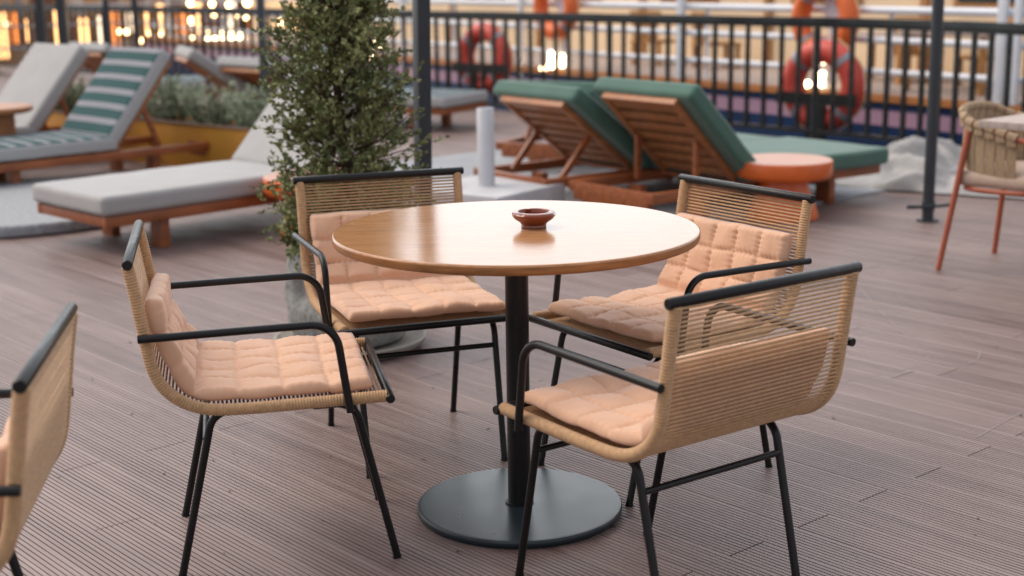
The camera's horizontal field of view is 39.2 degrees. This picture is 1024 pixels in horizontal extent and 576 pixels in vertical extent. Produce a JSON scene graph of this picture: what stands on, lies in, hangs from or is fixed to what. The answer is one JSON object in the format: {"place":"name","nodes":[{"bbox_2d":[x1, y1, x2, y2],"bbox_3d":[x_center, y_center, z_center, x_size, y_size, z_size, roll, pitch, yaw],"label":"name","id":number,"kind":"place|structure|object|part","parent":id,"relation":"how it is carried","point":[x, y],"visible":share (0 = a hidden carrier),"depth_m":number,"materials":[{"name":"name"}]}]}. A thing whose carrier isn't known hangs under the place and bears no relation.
{"place":"outdoors","nodes":[
{"label":"outdoors","id":0,"kind":"place"},
{"bbox_2d":[0,0,251,76],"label":"waterfront pavilion","id":1,"kind":"structure","parent":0,"point":[206,3],"depth_m":28.76,"materials":[{"name":"brown wood"}]},
{"bbox_2d":[0,11,8,59],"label":"window","id":2,"kind":"structure","parent":1,"relation":"in","point":[4,19],"depth_m":27.74,"materials":[{"name":"yellow glass"}]},
{"bbox_2d":[8,11,18,45],"bbox_3d":[-9.637,-5.030,27.854,0.190,0.655,0.063,-10,16,-36],"label":"window","id":3,"kind":"structure","parent":1,"relation":"in","point":[9,14],"depth_m":27.82,"materials":[{"name":"orange glass"}]},
{"bbox_2d":[20,18,28,43],"bbox_3d":[-9.460,-5.008,27.998,0.150,0.493,0.063,-10,16,-36],"label":"window","id":4,"kind":"structure","parent":1,"relation":"in","point":[20,18],"depth_m":27.97,"materials":[{"name":"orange glass"}]},
{"bbox_2d":[53,11,57,43],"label":"window","id":5,"kind":"structure","parent":1,"relation":"in","point":[55,21],"depth_m":28.32,"materials":[{"name":"yellow glass"}]},
{"bbox_2d":[73,17,89,42],"bbox_3d":[-8.553,-5.105,28.685,0.330,0.589,0.063,-10,16,-36],"label":"window","id":6,"kind":"structure","parent":1,"relation":"in","point":[79,18],"depth_m":28.64,"materials":[{"name":"yellow glass"}]},
{"bbox_2d":[93,15,101,42],"bbox_3d":[-8.263,-5.189,28.897,0.250,0.591,0.063,-10,16,-36],"label":"window","id":7,"kind":"structure","parent":1,"relation":"in","point":[98,16],"depth_m":28.85,"materials":[{"name":"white glass"}]},
{"bbox_2d":[110,5,120,46],"bbox_3d":[-8.047,-5.268,29.047,0.250,0.901,0.063,-10,16,-36],"label":"window","id":8,"kind":"structure","parent":1,"relation":"in","point":[112,16],"depth_m":29.05,"materials":[{"name":"orange glass"}]},
{"bbox_2d":[124,12,132,33],"bbox_3d":[-7.775,-5.390,29.233,0.190,0.444,0.063,-10,16,-36],"label":"window","id":9,"kind":"structure","parent":1,"relation":"in","point":[125,13],"depth_m":29.19,"materials":[{"name":"beige glass"}]},
{"bbox_2d":[144,13,148,34],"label":"window","id":10,"kind":"structure","parent":1,"relation":"in","point":[145,14],"depth_m":29.42,"materials":[{"name":"yellow glass"}]},
{"bbox_2d":[154,1,163,34],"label":"window","id":11,"kind":"structure","parent":1,"relation":"in","point":[160,14],"depth_m":29.59,"materials":[{"name":"yellow glass"}]},
{"bbox_2d":[174,13,190,33],"bbox_3d":[-6.850,-5.497,29.934,0.330,0.617,0.063,-10,16,-36],"label":"window","id":12,"kind":"structure","parent":1,"relation":"in","point":[175,14],"depth_m":29.89,"materials":[{"name":"orange glass"}]},
{"bbox_2d":[190,0,201,32],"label":"window","id":13,"kind":"structure","parent":1,"relation":"in","point":[194,4],"depth_m":30.07,"materials":[{"name":"yellow glass"}]},
{"bbox_2d":[203,0,224,32],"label":"window","id":14,"kind":"structure","parent":1,"relation":"in","point":[214,25],"depth_m":30.29,"materials":[{"name":"brown glass"}]},
{"bbox_2d":[225,2,237,28],"bbox_3d":[-5.963,-5.812,30.561,0.250,0.594,0.063,-10,16,-36],"label":"window","id":15,"kind":"structure","parent":1,"relation":"in","point":[233,4],"depth_m":30.54,"materials":[{"name":"yellow glass"}]},
{"bbox_2d":[246,4,251,29],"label":"window","id":16,"kind":"structure","parent":1,"relation":"in","point":[250,6],"depth_m":30.81,"materials":[{"name":"brown glass"}]},
{"bbox_2d":[9,276,1020,556],"bbox_3d":[-1.009,0.103,6.473,12.098,0.190,26.995,-12,16,-40],"label":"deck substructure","id":17,"kind":"object","parent":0,"point":[429,376],"depth_m":4.18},
{"bbox_2d":[0,64,1023,575],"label":"deck","id":18,"kind":"structure","parent":17,"relation":"on","point":[290,492],"depth_m":4.29,"materials":[{"name":"brown wood"}]},
{"bbox_2d":[0,103,32,181],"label":"round table","id":19,"kind":"object","parent":18,"relation":"on","point":[8,111],"visible":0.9,"depth_m":9.77,"materials":[{"name":"brown wood"}]},
{"bbox_2d":[0,302,77,575],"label":"rope armchair","id":20,"kind":"object","parent":18,"relation":"on","point":[33,438],"visible":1,"depth_m":2.36,"materials":[{"name":"beige fabric"}]},
{"bbox_2d":[35,0,47,42],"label":"parasol pole","id":21,"kind":"object","parent":18,"relation":"on","point":[41,20],"depth_m":13.34,"materials":[{"name":"metal"}]},
{"bbox_2d":[0,43,88,133],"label":"sun lounger","id":22,"kind":"object","parent":18,"relation":"on","point":[43,77],"visible":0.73,"depth_m":10.63,"materials":[{"name":"grey fabric"}]},
{"bbox_2d":[0,179,101,237],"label":"parasol stand","id":23,"kind":"object","parent":18,"relation":"on","point":[20,216],"visible":0.27,"depth_m":7.91,"materials":[{"name":"grey concrete"}]},
{"bbox_2d":[55,0,72,98],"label":"parasol pole","id":24,"kind":"object","parent":18,"relation":"on","point":[62,22],"depth_m":12.02,"materials":[{"name":"metal"}]},
{"bbox_2d":[0,47,209,183],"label":"sun lounger","id":25,"kind":"object","parent":18,"relation":"on","point":[106,111],"visible":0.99,"depth_m":9.76,"materials":[{"name":"fabric"}]},
{"bbox_2d":[102,0,111,45],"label":"parasol pole","id":26,"kind":"object","parent":18,"relation":"on","point":[107,22],"depth_m":18.27,"materials":[{"name":"metal"}]},
{"bbox_2d":[131,0,140,47],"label":"parasol pole","id":27,"kind":"object","parent":18,"relation":"on","point":[135,23],"depth_m":17.57,"materials":[{"name":"metal"}]},
{"bbox_2d":[69,42,225,102],"bbox_3d":[-3.607,-2.145,14.525,0.745,0.728,1.820,10,17,41],"label":"sun lounger","id":28,"kind":"object","parent":18,"relation":"on","point":[98,53],"visible":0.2,"depth_m":14.12,"materials":[{"name":"off white canvas"},{"name":"oiled teak"},{"name":"light teak"}]},
{"bbox_2d":[46,104,251,165],"bbox_3d":[-2.773,-1.173,11.020,3.212,0.326,0.554,10,16,39],"label":"planter box","id":29,"kind":"object","parent":18,"relation":"on","point":[225,141],"depth_m":10.33,"materials":[{"name":"yellow metal"}]},
{"bbox_2d":[55,80,83,110],"bbox_3d":[-3.793,-1.623,11.822,0.605,0.359,0.549,-5,13,-17],"label":"shrub","id":30,"kind":"object","parent":29,"relation":"on","point":[77,89],"visible":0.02,"depth_m":11.87,"materials":[{"name":"green plant"}]},
{"bbox_2d":[57,73,89,111],"bbox_3d":[-3.392,-1.550,11.469,0.594,0.357,0.564,7,14,30],"label":"shrub","id":31,"kind":"object","parent":29,"relation":"on","point":[68,101],"visible":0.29,"depth_m":11.37,"materials":[{"name":"green plant"}]},
{"bbox_2d":[141,68,206,121],"bbox_3d":[-2.588,-1.462,10.810,0.627,0.448,0.568,-2,13,-6],"label":"shrub","id":32,"kind":"object","parent":29,"relation":"on","point":[171,108],"visible":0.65,"depth_m":10.74,"materials":[{"name":"green plant"}]},
{"bbox_2d":[175,75,249,125],"bbox_3d":[-2.160,-1.356,10.447,0.558,0.388,0.574,-3,13,-9],"label":"shrub","id":33,"kind":"object","parent":29,"relation":"on","point":[197,116],"visible":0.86,"depth_m":10.39,"materials":[{"name":"green plant"}]},
{"bbox_2d":[220,85,275,127],"bbox_3d":[-1.767,-1.280,10.136,0.596,0.364,0.611,-1,13,0],"label":"shrub","id":34,"kind":"object","parent":29,"relation":"on","point":[243,117],"visible":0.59,"depth_m":10.06,"materials":[{"name":"green plant"}]},
{"bbox_2d":[32,65,413,247],"bbox_3d":[-1.540,-0.760,7.922,2.020,0.831,0.744,-13,17,-43],"label":"sun lounger","id":35,"kind":"object","parent":18,"relation":"on","point":[156,198],"visible":0.52,"depth_m":7.44,"materials":[{"name":"grey fabric"}]},
{"bbox_2d":[174,45,273,113],"bbox_3d":[-2.170,-1.822,12.954,1.820,0.738,0.746,-6,13,-21],"label":"sun lounger","id":36,"kind":"object","parent":18,"relation":"on","point":[200,64],"visible":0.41,"depth_m":12.44,"materials":[{"name":"grey fabric"}]},
{"bbox_2d":[121,220,400,575],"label":"rope armchair","id":37,"kind":"object","parent":18,"relation":"on","point":[330,361],"visible":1,"depth_m":3.32,"materials":[{"name":"beige fabric"}]},
{"bbox_2d":[256,0,269,101],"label":"parasol pole","id":38,"kind":"object","parent":18,"relation":"on","point":[260,7],"depth_m":11.30,"materials":[{"name":"grey metal"}]},
{"bbox_2d":[263,169,342,241],"bbox_3d":[-1.036,-0.432,7.574,0.528,0.328,0.528,-1,13,0],"label":"side table","id":39,"kind":"object","parent":18,"relation":"on","point":[270,177],"visible":0.1,"depth_m":7.42,"materials":[{"name":"orange paint"}]},
{"bbox_2d":[213,56,412,123],"bbox_3d":[-1.732,-1.771,12.857,0.744,0.668,1.820,10,17,41],"label":"sun lounger","id":40,"kind":"object","parent":18,"relation":"on","point":[243,68],"visible":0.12,"depth_m":12.28,"materials":[{"name":"grey fabric"}]},
{"bbox_2d":[273,247,426,361],"bbox_3d":[-0.605,0.022,5.330,0.570,0.404,0.570,-1,13,0],"label":"plant pot","id":41,"kind":"object","parent":18,"relation":"on","point":[300,308],"visible":0.16,"depth_m":5.21,"materials":[{"name":"grey concrete"}]},
{"bbox_2d":[249,0,449,270],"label":"potted tree","id":42,"kind":"object","parent":41,"relation":"in","point":[326,112],"visible":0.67,"depth_m":5.09,"materials":[{"name":"green plant"}]},
{"bbox_2d":[283,46,487,129],"bbox_3d":[-1.181,-1.817,12.984,1.820,0.688,0.745,6,14,29],"label":"sun lounger","id":43,"kind":"object","parent":18,"relation":"on","point":[446,104],"visible":0.27,"depth_m":12.53,"materials":[{"name":"white fabric"}]},
{"bbox_2d":[292,167,507,477],"bbox_3d":[-0.307,0.077,4.227,0.562,0.771,0.595,-5,13,-19],"label":"rope armchair","id":44,"kind":"object","parent":18,"relation":"on","point":[362,299],"visible":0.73,"depth_m":4.27,"materials":[{"name":"beige fabric"}]},
{"bbox_2d":[412,0,431,205],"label":"parasol pole","id":45,"kind":"object","parent":18,"relation":"on","point":[421,26],"depth_m":5.89,"materials":[{"name":"metal"}]},
{"bbox_2d":[407,107,564,204],"bbox_3d":[-0.145,-0.704,8.069,0.640,0.611,0.640,8,16,36],"label":"parasol stand","id":46,"kind":"object","parent":18,"relation":"on","point":[485,184],"visible":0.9,"depth_m":8.01,"materials":[{"name":"concrete"}]},
{"bbox_2d":[0,4,1023,159],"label":"railing","id":47,"kind":"object","parent":18,"relation":"on","point":[991,29],"visible":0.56,"depth_m":12.13,"materials":[{"name":"metal"}]},
{"bbox_2d":[332,200,700,548],"bbox_3d":[0.015,0.214,3.650,0.909,0.739,0.909,-1,13,0],"label":"round table","id":48,"kind":"object","parent":18,"relation":"on","point":[484,508],"visible":0.95,"depth_m":3.58,"materials":[{"name":"brown wood"}]},
{"bbox_2d":[512,208,555,228],"bbox_3d":[0.054,-0.172,3.583,0.109,0.040,0.109,-1,13,0],"label":"ashtray","id":49,"kind":"object","parent":48,"relation":"on","point":[534,218],"visible":1,"depth_m":3.55,"materials":[{"name":"brown ceramic"}]},
{"bbox_2d":[529,174,815,506],"bbox_3d":[0.424,0.121,3.982,0.595,0.771,0.561,-9,15,-34],"label":"rope armchair","id":50,"kind":"object","parent":18,"relation":"on","point":[721,253],"visible":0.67,"depth_m":3.96,"materials":[{"name":"beige fabric"}]},
{"bbox_2d":[493,261,862,575],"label":"rope armchair","id":51,"kind":"object","parent":18,"relation":"on","point":[668,401],"visible":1,"depth_m":2.93,"materials":[{"name":"beige fabric"}]},
{"bbox_2d":[736,153,832,223],"bbox_3d":[1.497,-0.548,7.935,0.528,0.328,0.528,-1,13,0],"label":"side table","id":52,"kind":"object","parent":18,"relation":"on","point":[795,172],"visible":0.68,"depth_m":7.78,"materials":[{"name":"orange paint"}]},
{"bbox_2d":[809,136,1023,198],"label":"tarpaulin","id":53,"kind":"object","parent":18,"relation":"on","point":[902,169],"visible":0.39,"depth_m":8.94,"materials":[{"name":"white fabric"}]},
{"bbox_2d":[907,0,949,222],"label":"parasol pole","id":54,"kind":"object","parent":18,"relation":"on","point":[928,205],"visible":0.98,"depth_m":7.67,"materials":[{"name":"metal"}]},
{"bbox_2d":[845,289,1021,437],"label":"scrape marks","id":55,"kind":"object","parent":18,"relation":"on","point":[929,359],"visible":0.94,"depth_m":5.16},
{"bbox_2d":[936,101,1023,269],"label":"woven armchair","id":56,"kind":"object","parent":18,"relation":"on","point":[1000,152],"visible":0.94,"depth_m":6.41,"materials":[{"name":"beige wicker"}]},
{"bbox_2d":[978,114,1023,130],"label":"dining table","id":57,"kind":"object","parent":18,"relation":"on","point":[1014,122],"visible":1,"depth_m":5.83,"materials":[{"name":"brown wood"}]},
{"bbox_2d":[381,143,890,221],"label":"paving","id":58,"kind":"structure","parent":0,"point":[468,162],"depth_m":9.21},
{"bbox_2d":[496,80,622,167],"bbox_3d":[0.623,-1.256,10.487,0.746,0.626,1.820,6,14,27],"label":"sun lounger","id":59,"kind":"object","parent":58,"relation":"on","point":[512,147],"visible":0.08,"depth_m":9.76,"materials":[{"name":"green wood"}]},
{"bbox_2d":[474,80,774,201],"bbox_3d":[0.710,-0.936,8.836,1.820,0.716,0.804,-10,15,-35],"label":"sun lounger","id":60,"kind":"object","parent":58,"relation":"on","point":[575,126],"visible":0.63,"depth_m":8.41,"materials":[{"name":"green wood"}]},
{"bbox_2d":[569,77,888,216],"bbox_3d":[1.257,-0.843,8.264,1.820,0.767,0.825,-10,15,-35],"label":"sun lounger","id":61,"kind":"object","parent":58,"relation":"on","point":[675,129],"visible":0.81,"depth_m":7.94,"materials":[{"name":"green fabric"}]},
{"label":"water","id":62,"kind":"structure","parent":0,"visible":0},
{"bbox_2d":[146,0,1023,160],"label":"moored boat","id":63,"kind":"object","parent":62,"relation":"on","point":[984,10],"visible":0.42,"depth_m":14.46,"materials":[{"name":"beige paint"}]},
{"bbox_2d":[244,0,250,5],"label":"globe lamp","id":64,"kind":"object","parent":63,"relation":"attached to","point":[247,2],"visible":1,"depth_m":24.46,"materials":[{"name":"beige glass"}]},
{"bbox_2d":[453,62,503,106],"bbox_3d":[-0.345,-2.072,15.210,0.740,0.596,0.044,11,17,42],"label":"lifebuoy holder","id":65,"kind":"object","parent":63,"relation":"attached to","point":[488,68],"visible":0.43,"depth_m":15.16,"materials":[{"name":"black metal"}]},
{"bbox_2d":[461,20,513,96],"bbox_3d":[-0.287,-2.430,15.200,0.822,0.822,0.198,11,17,42],"label":"lifebuoy","id":66,"kind":"object","parent":65,"relation":"hanging from","point":[488,39],"visible":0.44,"depth_m":15.07,"materials":[{"name":"red plastic"}]},
{"bbox_2d":[548,52,553,67],"bbox_3d":[0.440,-2.533,16.182,0.063,0.230,0.063,-1,13,0],"label":"lantern","id":67,"kind":"object","parent":63,"relation":"on","point":[550,62],"visible":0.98,"depth_m":16.15,"materials":[{"name":"beige"}]},
{"bbox_2d":[558,0,564,50],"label":"lifebuoy holder","id":68,"kind":"object","parent":63,"relation":"attached to","point":[560,6],"visible":0.57,"depth_m":15.93,"materials":[{"name":"white paint"}]},
{"bbox_2d":[533,0,579,42],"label":"lifebuoy","id":69,"kind":"object","parent":68,"relation":"hanging from","point":[571,6],"visible":0.61,"depth_m":15.81,"materials":[{"name":"orange plastic"}]},
{"bbox_2d":[560,55,563,66],"bbox_3d":[0.575,-2.534,16.179,0.063,0.250,0.063,-1,13,0],"label":"lantern","id":70,"kind":"object","parent":63,"relation":"on","point":[562,61],"visible":0.26,"depth_m":16.15,"materials":[{"name":"beige"}]},
{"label":"window","id":71,"kind":"part","parent":63,"relation":"part of","materials":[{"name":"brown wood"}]},
{"bbox_2d":[630,11,675,65],"bbox_3d":[1.633,-2.843,16.317,0.420,0.605,0.425,11,17,42],"label":"deck chair","id":72,"kind":"object","parent":63,"relation":"on","point":[658,42],"visible":0.52,"depth_m":16.16,"materials":[{"name":"brown wood"}]},
{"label":"window","id":73,"kind":"part","parent":63,"relation":"part of","materials":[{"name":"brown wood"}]},
{"bbox_2d":[691,11,740,69],"bbox_3d":[2.212,-2.691,15.600,0.425,0.605,0.420,-3,13,-12],"label":"deck chair","id":74,"kind":"object","parent":63,"relation":"on","point":[725,44],"visible":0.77,"depth_m":15.54,"materials":[{"name":"brown wood"}]},
{"bbox_2d":[805,81,810,86],"bbox_3d":[2.650,-1.829,12.900,0.060,0.060,0.060,-1,13,0],"label":"globe lamp","id":75,"kind":"object","parent":63,"relation":"attached to","point":[807,83],"visible":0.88,"depth_m":12.88,"materials":[{"name":"beige glass"}]},
{"bbox_2d":[776,91,856,139],"bbox_3d":[2.480,-1.319,11.755,0.740,0.547,0.044,11,17,42],"label":"lifebuoy holder","id":76,"kind":"object","parent":63,"relation":"attached to","point":[824,99],"visible":0.41,"depth_m":11.71,"materials":[{"name":"black metal"}]},
{"bbox_2d":[783,35,865,130],"bbox_3d":[2.538,-1.653,11.750,0.822,0.822,0.198,11,17,42],"label":"lifebuoy","id":77,"kind":"object","parent":76,"relation":"hanging from","point":[825,58],"visible":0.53,"depth_m":11.60,"materials":[{"name":"red plastic"}]},
{"bbox_2d":[819,63,824,86],"bbox_3d":[2.813,-1.960,13.071,0.059,0.330,0.059,-1,13,0],"label":"lantern","id":78,"kind":"object","parent":63,"relation":"on","point":[822,79],"visible":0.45,"depth_m":13.06,"materials":[{"name":"beige"}]},
{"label":"window","id":79,"kind":"part","parent":63,"relation":"part of","materials":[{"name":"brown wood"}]},
{"bbox_2d":[825,0,838,75],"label":"lifebuoy holder","id":80,"kind":"object","parent":63,"relation":"attached to","point":[831,9],"visible":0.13,"depth_m":12.75,"materials":[{"name":"white paint"}]},
{"bbox_2d":[791,0,859,65],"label":"lifebuoy","id":81,"kind":"object","parent":80,"relation":"hanging from","point":[846,8],"visible":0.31,"depth_m":12.50,"materials":[{"name":"orange plastic"}]},
{"bbox_2d":[839,31,930,84],"bbox_3d":[3.517,-2.176,13.557,0.500,0.450,0.800,-9,15,-34],"label":"deck table","id":82,"kind":"object","parent":63,"relation":"on","point":[899,57],"visible":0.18,"depth_m":13.19,"materials":[{"name":"brown wood"}]},
{"bbox_2d":[888,16,944,82],"bbox_3d":[3.790,-2.246,13.495,0.420,0.605,0.425,7,15,31],"label":"deck chair","id":83,"kind":"object","parent":63,"relation":"on","point":[915,51],"visible":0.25,"depth_m":13.29,"materials":[{"name":"brown wood"}]},
{"bbox_2d":[899,30,995,95],"bbox_3d":[3.835,-1.948,12.347,0.500,0.520,0.900,-9,15,-34],"label":"deck table","id":84,"kind":"object","parent":63,"relation":"on","point":[982,65],"visible":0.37,"depth_m":11.94,"materials":[{"name":"brown wood"}]},
{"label":"window","id":85,"kind":"part","parent":63,"relation":"part of","materials":[{"name":"brown glass"}]},
{"bbox_2d":[959,17,1013,88],"bbox_3d":[4.217,-2.084,12.741,0.425,0.605,0.420,-2,13,-4],"label":"deck chair","id":86,"kind":"object","parent":63,"relation":"on","point":[968,57],"visible":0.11,"depth_m":12.73,"materials":[{"name":"brown wood"}]}
]}

